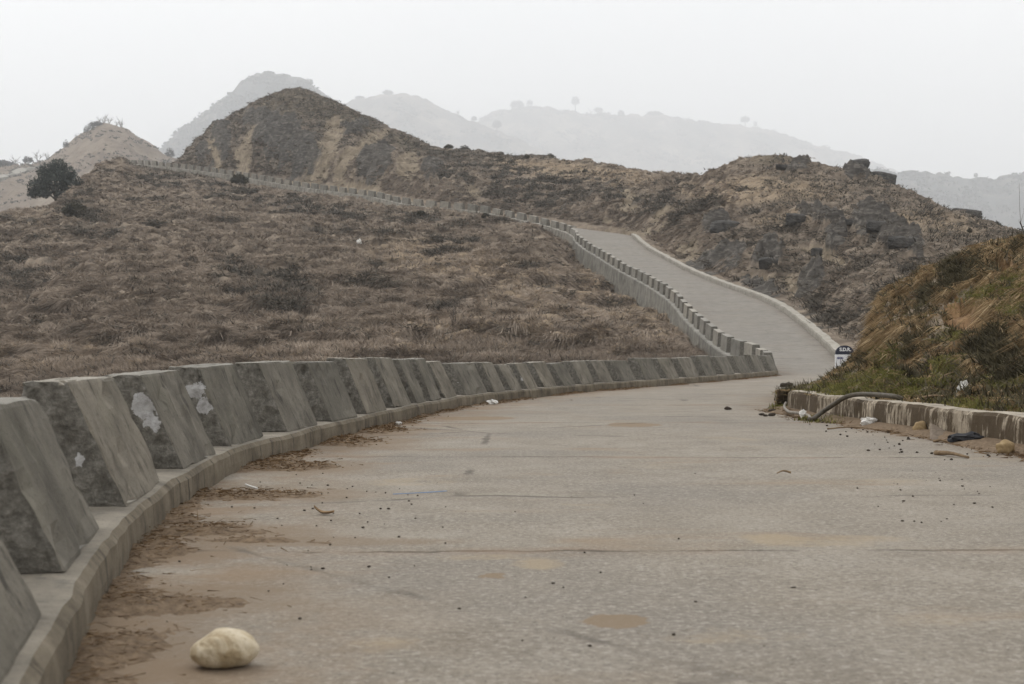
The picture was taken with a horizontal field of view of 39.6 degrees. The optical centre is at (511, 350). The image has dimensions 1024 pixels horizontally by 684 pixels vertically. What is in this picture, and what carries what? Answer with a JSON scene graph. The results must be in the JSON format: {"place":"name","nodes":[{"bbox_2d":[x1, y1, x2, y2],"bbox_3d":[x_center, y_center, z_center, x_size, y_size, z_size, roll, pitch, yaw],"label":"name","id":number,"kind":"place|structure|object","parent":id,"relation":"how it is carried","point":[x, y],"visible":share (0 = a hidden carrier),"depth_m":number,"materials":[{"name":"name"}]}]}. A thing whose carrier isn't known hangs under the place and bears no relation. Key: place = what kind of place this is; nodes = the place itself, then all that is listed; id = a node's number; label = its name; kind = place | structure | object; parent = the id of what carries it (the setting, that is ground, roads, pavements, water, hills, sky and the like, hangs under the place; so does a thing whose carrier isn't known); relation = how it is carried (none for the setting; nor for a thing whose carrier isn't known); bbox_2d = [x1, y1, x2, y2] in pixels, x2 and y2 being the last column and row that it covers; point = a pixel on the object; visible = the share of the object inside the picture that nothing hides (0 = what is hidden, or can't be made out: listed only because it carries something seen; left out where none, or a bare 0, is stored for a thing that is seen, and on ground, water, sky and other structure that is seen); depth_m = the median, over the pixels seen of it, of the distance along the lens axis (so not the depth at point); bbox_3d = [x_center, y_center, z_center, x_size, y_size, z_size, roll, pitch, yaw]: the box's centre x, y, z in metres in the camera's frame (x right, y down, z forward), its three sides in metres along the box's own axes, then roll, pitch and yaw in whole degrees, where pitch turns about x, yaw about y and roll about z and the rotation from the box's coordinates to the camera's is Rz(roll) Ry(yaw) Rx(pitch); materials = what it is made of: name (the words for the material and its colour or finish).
{"place":"outdoors","nodes":[
{"label":"outdoors","id":0,"kind":"place"},
{"bbox_2d":[0,167,37,180],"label":"road","id":1,"kind":"structure","parent":0,"point":[3,177],"depth_m":917.51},
{"bbox_2d":[0,123,176,211],"bbox_3d":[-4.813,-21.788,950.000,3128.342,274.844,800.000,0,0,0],"label":"hill","id":2,"kind":"structure","parent":0,"point":[81,149],"depth_m":897.84,"materials":[{"name":"grey soil"}]},
{"bbox_2d":[0,127,175,204],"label":"woods","id":3,"kind":"object","parent":2,"relation":"on","point":[89,154],"visible":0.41,"depth_m":933.27,"materials":[{"name":"plant"}]},
{"bbox_2d":[159,71,324,157],"bbox_3d":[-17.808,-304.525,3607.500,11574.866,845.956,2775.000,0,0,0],"label":"hill","id":4,"kind":"structure","parent":0,"point":[243,88],"depth_m":3621.55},
{"bbox_2d":[158,71,328,156],"bbox_3d":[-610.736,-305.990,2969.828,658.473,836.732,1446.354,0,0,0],"label":"woods","id":5,"kind":"object","parent":4,"relation":"on","point":[239,99],"visible":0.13,"depth_m":3611.11,"materials":[{"name":"grey plant"}]},
{"bbox_2d":[345,93,563,159],"bbox_3d":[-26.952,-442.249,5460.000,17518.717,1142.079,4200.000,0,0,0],"label":"hill","id":6,"kind":"structure","parent":0,"point":[449,123],"depth_m":5395.85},
{"bbox_2d":[357,97,524,154],"bbox_3d":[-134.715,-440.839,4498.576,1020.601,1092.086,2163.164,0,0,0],"label":"woods","id":7,"kind":"object","parent":6,"relation":"on","point":[485,135],"visible":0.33,"depth_m":5335.48,"materials":[{"name":"grey plant"}]},
{"bbox_2d":[0,87,1022,440],"bbox_3d":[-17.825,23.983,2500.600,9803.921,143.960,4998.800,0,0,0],"label":"hillside terrain","id":8,"kind":"structure","parent":0,"point":[284,123],"depth_m":121.43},
{"bbox_2d":[12,273,45,302],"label":"bare shrub","id":9,"kind":"object","parent":8,"relation":"on","point":[28,294],"visible":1,"depth_m":77.95,"materials":[{"name":"plant"}]},
{"bbox_2d":[26,158,83,200],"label":"evergreen tree","id":10,"kind":"object","parent":8,"relation":"on","point":[65,176],"visible":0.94,"depth_m":165.25,"materials":[{"name":"green plant"}]},
{"bbox_2d":[61,201,87,213],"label":"bush","id":11,"kind":"object","parent":8,"relation":"on","point":[72,206],"visible":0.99,"depth_m":137.68,"materials":[{"name":"green plant"}]},
{"bbox_2d":[229,173,248,183],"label":"bush","id":12,"kind":"object","parent":8,"relation":"on","point":[240,178],"visible":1,"depth_m":192.65,"materials":[{"name":"green plant"}]},
{"bbox_2d":[134,164,573,244],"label":"retaining wall","id":13,"kind":"structure","parent":8,"relation":"on","point":[563,234],"depth_m":184.02,"materials":[{"name":"concrete"}]},
{"bbox_2d":[413,199,423,205],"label":"parapet block","id":14,"kind":"structure","parent":13,"relation":"on","point":[419,202],"depth_m":163.03,"materials":[{"name":"concrete"}]},
{"bbox_2d":[440,201,450,207],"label":"parapet block","id":15,"kind":"structure","parent":13,"relation":"on","point":[445,204],"depth_m":159.15,"materials":[{"name":"concrete"}]},
{"bbox_2d":[453,203,464,209],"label":"parapet block","id":16,"kind":"structure","parent":13,"relation":"on","point":[461,206],"depth_m":157.17,"materials":[{"name":"concrete"}]},
{"bbox_2d":[467,204,477,210],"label":"parapet block","id":17,"kind":"structure","parent":13,"relation":"on","point":[472,207],"depth_m":155.19,"materials":[{"name":"concrete"}]},
{"bbox_2d":[480,205,490,212],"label":"parapet block","id":18,"kind":"structure","parent":13,"relation":"on","point":[485,209],"depth_m":153.03,"materials":[{"name":"concrete"}]},
{"bbox_2d":[516,212,526,220],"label":"parapet block","id":19,"kind":"structure","parent":13,"relation":"on","point":[521,216],"depth_m":146.48,"materials":[{"name":"concrete"}]},
{"bbox_2d":[528,215,538,222],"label":"parapet block","id":20,"kind":"structure","parent":13,"relation":"on","point":[534,219],"depth_m":144.23,"materials":[{"name":"concrete"}]},
{"bbox_2d":[540,218,549,225],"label":"parapet block","id":21,"kind":"structure","parent":13,"relation":"on","point":[544,221],"depth_m":141.82,"materials":[{"name":"concrete"}]},
{"bbox_2d":[443,289,469,324],"bbox_3d":[-2.675,-1.996,64.322,1.378,1.990,1.452,0,0,-39],"label":"bare shrub","id":22,"kind":"object","parent":8,"relation":"on","point":[452,307],"visible":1,"depth_m":64.16,"materials":[{"name":"plant"}]},
{"bbox_2d":[300,332,709,363],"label":"dry grass","id":23,"kind":"structure","parent":8,"relation":"on","point":[627,344],"depth_m":57.36,"materials":[{"name":"brown plant"}]},
{"bbox_2d":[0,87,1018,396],"bbox_3d":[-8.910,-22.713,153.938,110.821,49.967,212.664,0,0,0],"label":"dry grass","id":24,"kind":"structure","parent":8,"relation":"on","point":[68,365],"depth_m":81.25,"materials":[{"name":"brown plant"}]},
{"bbox_2d":[0,87,1023,396],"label":"undergrowth","id":25,"kind":"object","parent":8,"relation":"on","point":[812,303],"visible":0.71,"depth_m":108.26,"materials":[{"name":"brown plant"}]},
{"bbox_2d":[572,238,731,356],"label":"retaining wall","id":26,"kind":"structure","parent":8,"relation":"on","point":[624,283],"depth_m":90.48,"materials":[{"name":"concrete"}]},
{"bbox_2d":[637,270,644,280],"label":"parapet block","id":27,"kind":"structure","parent":26,"relation":"on","point":[640,275],"depth_m":93.63,"materials":[{"name":"concrete"}]},
{"bbox_2d":[643,273,650,284],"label":"parapet block","id":28,"kind":"structure","parent":26,"relation":"on","point":[646,278],"depth_m":90.91,"materials":[{"name":"concrete"}]},
{"bbox_2d":[654,279,661,290],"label":"parapet block","id":29,"kind":"structure","parent":26,"relation":"on","point":[657,284],"depth_m":86.20,"materials":[{"name":"concrete"}]},
{"bbox_2d":[659,282,667,294],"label":"parapet block","id":30,"kind":"structure","parent":26,"relation":"on","point":[663,285],"depth_m":83.57,"materials":[{"name":"concrete"}]},
{"bbox_2d":[665,286,672,298],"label":"parapet block","id":31,"kind":"structure","parent":26,"relation":"on","point":[667,291],"depth_m":81.16,"materials":[{"name":"concrete"}]},
{"bbox_2d":[670,290,678,302],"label":"parapet block","id":32,"kind":"structure","parent":26,"relation":"on","point":[673,295],"depth_m":78.89,"materials":[{"name":"concrete"}]},
{"bbox_2d":[675,293,683,307],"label":"parapet block","id":33,"kind":"structure","parent":26,"relation":"on","point":[677,299],"depth_m":76.17,"materials":[{"name":"concrete"}]},
{"bbox_2d":[679,299,687,312],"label":"parapet block","id":34,"kind":"structure","parent":26,"relation":"on","point":[681,307],"depth_m":73.79,"materials":[{"name":"concrete"}]},
{"bbox_2d":[683,303,692,318],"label":"parapet block","id":35,"kind":"structure","parent":26,"relation":"on","point":[687,306],"depth_m":71.36,"materials":[{"name":"concrete"}]},
{"bbox_2d":[688,309,697,323],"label":"parapet block","id":36,"kind":"structure","parent":26,"relation":"on","point":[691,316],"depth_m":68.90,"materials":[{"name":"concrete"}]},
{"bbox_2d":[694,313,703,328],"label":"parapet block","id":37,"kind":"structure","parent":26,"relation":"on","point":[697,316],"depth_m":66.41,"materials":[{"name":"concrete"}]},
{"bbox_2d":[699,318,709,334],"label":"parapet block","id":38,"kind":"structure","parent":26,"relation":"on","point":[703,322],"depth_m":64.09,"materials":[{"name":"concrete"}]},
{"bbox_2d":[705,323,717,340],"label":"parapet block","id":39,"kind":"structure","parent":26,"relation":"on","point":[710,327],"depth_m":61.65,"materials":[{"name":"concrete"}]},
{"bbox_2d":[712,329,724,346],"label":"parapet block","id":40,"kind":"structure","parent":26,"relation":"on","point":[717,333],"depth_m":59.12,"materials":[{"name":"concrete"}]},
{"bbox_2d":[720,333,733,352],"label":"parapet block","id":41,"kind":"structure","parent":26,"relation":"on","point":[725,346],"depth_m":56.67,"materials":[{"name":"concrete"}]},
{"bbox_2d":[730,338,746,355],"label":"parapet block","id":42,"kind":"structure","parent":26,"relation":"on","point":[737,346],"depth_m":54.33,"materials":[{"name":"concrete"}]},
{"bbox_2d":[744,342,759,354],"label":"parapet block","id":43,"kind":"structure","parent":26,"relation":"on","point":[750,348],"depth_m":51.90,"materials":[{"name":"concrete"}]},
{"bbox_2d":[709,220,739,232],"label":"boulder","id":44,"kind":"object","parent":8,"relation":"on","point":[717,226],"visible":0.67,"depth_m":111.50,"materials":[{"name":"grey stone"}]},
{"bbox_2d":[759,257,778,269],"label":"boulder","id":45,"kind":"object","parent":8,"relation":"on","point":[765,262],"visible":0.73,"depth_m":90.62,"materials":[{"name":"grey stone"}]},
{"bbox_2d":[786,213,805,226],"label":"boulder","id":46,"kind":"object","parent":8,"relation":"on","point":[797,218],"visible":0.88,"depth_m":102.99,"materials":[{"name":"grey stone"}]},
{"bbox_2d":[811,248,822,256],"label":"boulder","id":47,"kind":"object","parent":8,"relation":"on","point":[814,251],"visible":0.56,"depth_m":86.69,"materials":[{"name":"grey stone"}]},
{"bbox_2d":[852,159,869,167],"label":"boulder","id":48,"kind":"object","parent":8,"relation":"on","point":[866,162],"visible":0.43,"depth_m":143.89,"materials":[{"name":"grey stone"}]},
{"bbox_2d":[866,220,884,233],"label":"boulder","id":49,"kind":"object","parent":8,"relation":"on","point":[873,226],"visible":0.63,"depth_m":80.50,"materials":[{"name":"grey stone"}]},
{"bbox_2d":[872,171,896,184],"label":"boulder","id":50,"kind":"object","parent":8,"relation":"on","point":[887,176],"visible":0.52,"depth_m":140.38,"materials":[{"name":"grey stone"}]},
{"bbox_2d":[887,236,918,248],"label":"boulder","id":51,"kind":"object","parent":8,"relation":"on","point":[893,241],"visible":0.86,"depth_m":72.75,"materials":[{"name":"grey stone"}]},
{"bbox_2d":[953,208,982,217],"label":"boulder","id":52,"kind":"object","parent":8,"relation":"on","point":[976,212],"visible":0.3,"depth_m":126.59,"materials":[{"name":"grey stone"}]},
{"bbox_2d":[0,0,1023,178],"label":"sky","id":53,"kind":"structure","parent":0,"point":[932,86],"materials":[{"name":"white"}]},
{"bbox_2d":[89,179,1023,683],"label":"road","id":54,"kind":"structure","parent":0,"point":[735,537],"depth_m":5.63,"materials":[{"name":"concrete"}]},
{"bbox_2d":[190,628,258,667],"bbox_3d":[-0.725,0.749,3.588,0.173,0.096,0.122,0,0,-9],"label":"stone","id":55,"kind":"object","parent":54,"relation":"on","point":[224,648],"visible":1,"depth_m":3.54,"materials":[{"name":"beige stone"}]},
{"bbox_2d":[1,370,777,683],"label":"kerb","id":56,"kind":"structure","parent":54,"relation":"on","point":[68,600],"depth_m":5.71,"materials":[{"name":"concrete"}]},
{"bbox_2d":[0,540,40,683],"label":"parapet block","id":57,"kind":"structure","parent":56,"relation":"on","point":[20,614],"depth_m":3.19,"materials":[{"name":"concrete"}]},
{"bbox_2d":[0,397,98,573],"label":"parapet block","id":58,"kind":"structure","parent":56,"relation":"on","point":[48,523],"depth_m":4.30,"materials":[{"name":"concrete"}]},
{"bbox_2d":[21,377,159,506],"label":"parapet block","id":59,"kind":"structure","parent":56,"relation":"on","point":[104,447],"depth_m":5.87,"materials":[{"name":"concrete"}]},
{"bbox_2d":[104,370,215,468],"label":"parapet block","id":60,"kind":"structure","parent":56,"relation":"on","point":[165,417],"depth_m":7.83,"materials":[{"name":"concrete"}]},
{"bbox_2d":[168,363,262,446],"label":"parapet block","id":61,"kind":"structure","parent":56,"relation":"on","point":[219,399],"depth_m":9.68,"materials":[{"name":"concrete"}]},
{"bbox_2d":[234,361,316,431],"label":"parapet block","id":62,"kind":"structure","parent":56,"relation":"on","point":[276,396],"depth_m":11.30,"materials":[{"name":"concrete"}]},
{"bbox_2d":[292,361,356,421],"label":"parapet block","id":63,"kind":"structure","parent":56,"relation":"on","point":[325,391],"depth_m":12.98,"materials":[{"name":"concrete"}]},
{"bbox_2d":[326,357,386,413],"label":"parapet block","id":64,"kind":"structure","parent":56,"relation":"on","point":[358,380],"depth_m":14.51,"materials":[{"name":"concrete"}]},
{"bbox_2d":[360,357,410,407],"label":"parapet block","id":65,"kind":"structure","parent":56,"relation":"on","point":[392,391],"depth_m":16.13,"materials":[{"name":"concrete"}]},
{"bbox_2d":[392,359,425,403],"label":"parapet block","id":66,"kind":"structure","parent":56,"relation":"on","point":[411,385],"depth_m":17.31,"materials":[{"name":"concrete"}]},
{"bbox_2d":[406,358,440,400],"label":"parapet block","id":67,"kind":"structure","parent":56,"relation":"on","point":[424,377],"depth_m":18.23,"materials":[{"name":"concrete"}]},
{"bbox_2d":[426,361,456,397],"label":"parapet block","id":68,"kind":"structure","parent":56,"relation":"on","point":[442,381],"depth_m":19.38,"materials":[{"name":"concrete"}]},
{"bbox_2d":[441,362,486,394],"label":"parapet block","id":69,"kind":"structure","parent":56,"relation":"on","point":[464,378],"depth_m":20.78,"materials":[{"name":"concrete"}]},
{"bbox_2d":[470,362,504,391],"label":"parapet block","id":70,"kind":"structure","parent":56,"relation":"on","point":[489,377],"depth_m":22.03,"materials":[{"name":"concrete"}]},
{"bbox_2d":[493,364,521,389],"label":"parapet block","id":71,"kind":"structure","parent":56,"relation":"on","point":[508,378],"depth_m":22.97,"materials":[{"name":"concrete"}]},
{"bbox_2d":[506,363,537,388],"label":"parapet block","id":72,"kind":"structure","parent":56,"relation":"on","point":[523,375],"depth_m":23.82,"materials":[{"name":"concrete"}]},
{"bbox_2d":[522,361,555,386],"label":"parapet block","id":73,"kind":"structure","parent":56,"relation":"on","point":[540,373],"depth_m":24.83,"materials":[{"name":"concrete"}]},
{"bbox_2d":[546,362,575,385],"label":"parapet block","id":74,"kind":"structure","parent":56,"relation":"on","point":[560,374],"depth_m":25.89,"materials":[{"name":"concrete"}]},
{"bbox_2d":[561,361,593,383],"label":"parapet block","id":75,"kind":"structure","parent":56,"relation":"on","point":[579,371],"depth_m":27.07,"materials":[{"name":"concrete"}]},
{"bbox_2d":[582,360,613,381],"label":"parapet block","id":76,"kind":"structure","parent":56,"relation":"on","point":[598,370],"depth_m":28.38,"materials":[{"name":"concrete"}]},
{"bbox_2d":[603,360,635,380],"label":"parapet block","id":77,"kind":"structure","parent":56,"relation":"on","point":[618,370],"depth_m":29.66,"materials":[{"name":"concrete"}]},
{"bbox_2d":[628,358,660,379],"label":"parapet block","id":78,"kind":"structure","parent":56,"relation":"on","point":[642,368],"depth_m":31.13,"materials":[{"name":"concrete"}]},
{"bbox_2d":[651,358,678,377],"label":"parapet block","id":79,"kind":"structure","parent":56,"relation":"on","point":[664,368],"depth_m":32.73,"materials":[{"name":"concrete"}]},
{"bbox_2d":[670,357,699,376],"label":"parapet block","id":80,"kind":"structure","parent":56,"relation":"on","point":[684,367],"depth_m":34.22,"materials":[{"name":"concrete"}]},
{"bbox_2d":[690,355,716,375],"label":"parapet block","id":81,"kind":"structure","parent":56,"relation":"on","point":[703,364],"depth_m":35.92,"materials":[{"name":"concrete"}]},
{"bbox_2d":[710,356,734,374],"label":"parapet block","id":82,"kind":"structure","parent":56,"relation":"on","point":[721,365],"depth_m":37.81,"materials":[{"name":"concrete"}]},
{"bbox_2d":[726,355,751,372],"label":"parapet block","id":83,"kind":"structure","parent":56,"relation":"on","point":[739,364],"depth_m":40.15,"materials":[{"name":"concrete"}]},
{"bbox_2d":[743,355,764,371],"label":"parapet block","id":84,"kind":"structure","parent":56,"relation":"on","point":[755,363],"depth_m":42.33,"materials":[{"name":"concrete"}]},
{"bbox_2d":[759,355,777,370],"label":"parapet block","id":85,"kind":"structure","parent":56,"relation":"on","point":[767,361],"depth_m":44.54,"materials":[{"name":"concrete"}]},
{"bbox_2d":[65,374,814,683],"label":"dirt","id":86,"kind":"structure","parent":54,"relation":"on","point":[168,605],"depth_m":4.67,"materials":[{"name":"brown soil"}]},
{"bbox_2d":[631,234,849,356],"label":"kerb","id":87,"kind":"structure","parent":54,"relation":"on","point":[822,337],"depth_m":81.01,"materials":[{"name":"grey concrete"}]},
{"bbox_2d":[783,402,810,416],"bbox_3d":[3.435,0.729,17.303,0.154,0.118,2.617,0,0,4],"label":"pipe","id":88,"kind":"object","parent":54,"relation":"on","point":[792,412],"visible":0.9,"depth_m":17.14,"materials":[{"name":"white plastic"}]},
{"bbox_2d":[767,401,844,423],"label":"weeds","id":89,"kind":"object","parent":54,"relation":"on","point":[802,418],"visible":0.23,"depth_m":16.15,"materials":[{"name":"plant"}]},
{"bbox_2d":[835,345,852,367],"bbox_3d":[11.270,0.319,48.197,0.620,0.962,0.207,0,0,4],"label":"milestone","id":90,"kind":"object","parent":54,"relation":"on","point":[844,349],"visible":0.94,"depth_m":48.11,"materials":[{"name":"white paint"}]},
{"bbox_2d":[807,392,902,421],"bbox_3d":[3.679,0.625,15.467,0.375,0.347,1.422,0,0,-25],"label":"hose","id":91,"kind":"object","parent":54,"relation":"on","point":[845,397],"visible":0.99,"depth_m":15.64,"materials":[{"name":"rubber"}]},
{"bbox_2d":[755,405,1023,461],"bbox_3d":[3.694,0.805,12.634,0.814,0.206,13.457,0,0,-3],"label":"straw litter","id":92,"kind":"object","parent":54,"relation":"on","point":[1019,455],"visible":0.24,"depth_m":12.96,"materials":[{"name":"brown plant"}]},
{"bbox_2d":[766,406,1023,453],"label":"soil","id":93,"kind":"structure","parent":54,"relation":"on","point":[987,443],"depth_m":13.41,"materials":[{"name":"brown soil"}]},
{"bbox_2d":[860,417,877,424],"bbox_3d":[3.728,0.743,14.867,0.233,0.104,0.115,0,0,-23],"label":"plastic bag","id":94,"kind":"object","parent":93,"relation":"on","point":[867,420],"visible":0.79,"depth_m":14.82,"materials":[{"name":"white plastic"}]},
{"bbox_2d":[912,421,926,429],"bbox_3d":[3.877,0.733,13.516,0.141,0.124,0.129,0,0,0],"label":"stone","id":95,"kind":"object","parent":93,"relation":"on","point":[919,425],"visible":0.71,"depth_m":13.48,"materials":[{"name":"beige stone"}]},
{"bbox_2d":[788,390,1023,443],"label":"wall","id":96,"kind":"structure","parent":54,"relation":"on","point":[1007,425],"depth_m":13.69,"materials":[{"name":"grey concrete"}]},
{"bbox_2d":[933,450,968,458],"bbox_3d":[3.308,0.785,10.690,0.043,0.048,0.466,0,0,-14],"label":"stick","id":97,"kind":"object","parent":54,"relation":"on","point":[937,452],"visible":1,"depth_m":10.72,"materials":[{"name":"brown wood"}]},
{"bbox_2d":[947,431,983,441],"bbox_3d":[3.866,0.740,12.068,0.337,0.112,0.161,0,0,11],"label":"rubber scrap","id":98,"kind":"object","parent":54,"relation":"on","point":[970,435],"visible":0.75,"depth_m":12.03,"materials":[{"name":"black rubber"}]},
{"bbox_2d":[996,439,1014,453],"bbox_3d":[3.797,0.740,10.947,0.144,0.110,0.119,0,0,0],"label":"stone","id":99,"kind":"object","parent":54,"relation":"on","point":[1004,446],"visible":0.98,"depth_m":10.91,"materials":[{"name":"beige stone"}]},
{"bbox_2d":[478,106,897,174],"bbox_3d":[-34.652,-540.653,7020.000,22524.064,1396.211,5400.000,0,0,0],"label":"hill","id":100,"kind":"structure","parent":0,"point":[621,138],"depth_m":6843.84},
{"bbox_2d":[510,100,524,107],"bbox_3d":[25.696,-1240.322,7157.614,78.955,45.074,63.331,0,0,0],"label":"bush","id":101,"kind":"object","parent":100,"relation":"on","point":[517,104],"visible":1,"depth_m":7147.71,"materials":[{"name":"grey plant"}]},
{"bbox_2d":[478,106,879,174],"bbox_3d":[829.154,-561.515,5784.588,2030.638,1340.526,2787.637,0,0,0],"label":"woods","id":102,"kind":"object","parent":100,"relation":"on","point":[646,134],"visible":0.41,"depth_m":6818.67,"materials":[{"name":"grey plant"}]},
{"bbox_2d":[772,233,1023,411],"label":"grassy bank","id":103,"kind":"structure","parent":0,"point":[956,316],"depth_m":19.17,"materials":[{"name":"plant"}]},
{"bbox_2d":[773,229,1023,411],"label":"undergrowth","id":104,"kind":"object","parent":103,"relation":"on","point":[984,345],"visible":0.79,"depth_m":17.18,"materials":[{"name":"green plant"}]},
{"bbox_2d":[870,169,1023,229],"bbox_3d":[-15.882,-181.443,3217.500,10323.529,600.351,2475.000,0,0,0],"label":"hill","id":105,"kind":"structure","parent":0,"point":[1001,199],"depth_m":3133.60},
{"bbox_2d":[874,167,1023,226],"bbox_3d":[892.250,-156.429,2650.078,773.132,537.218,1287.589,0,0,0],"label":"woods","id":106,"kind":"object","parent":105,"relation":"on","point":[967,191],"visible":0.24,"depth_m":3152.13,"materials":[{"name":"grey plant"}]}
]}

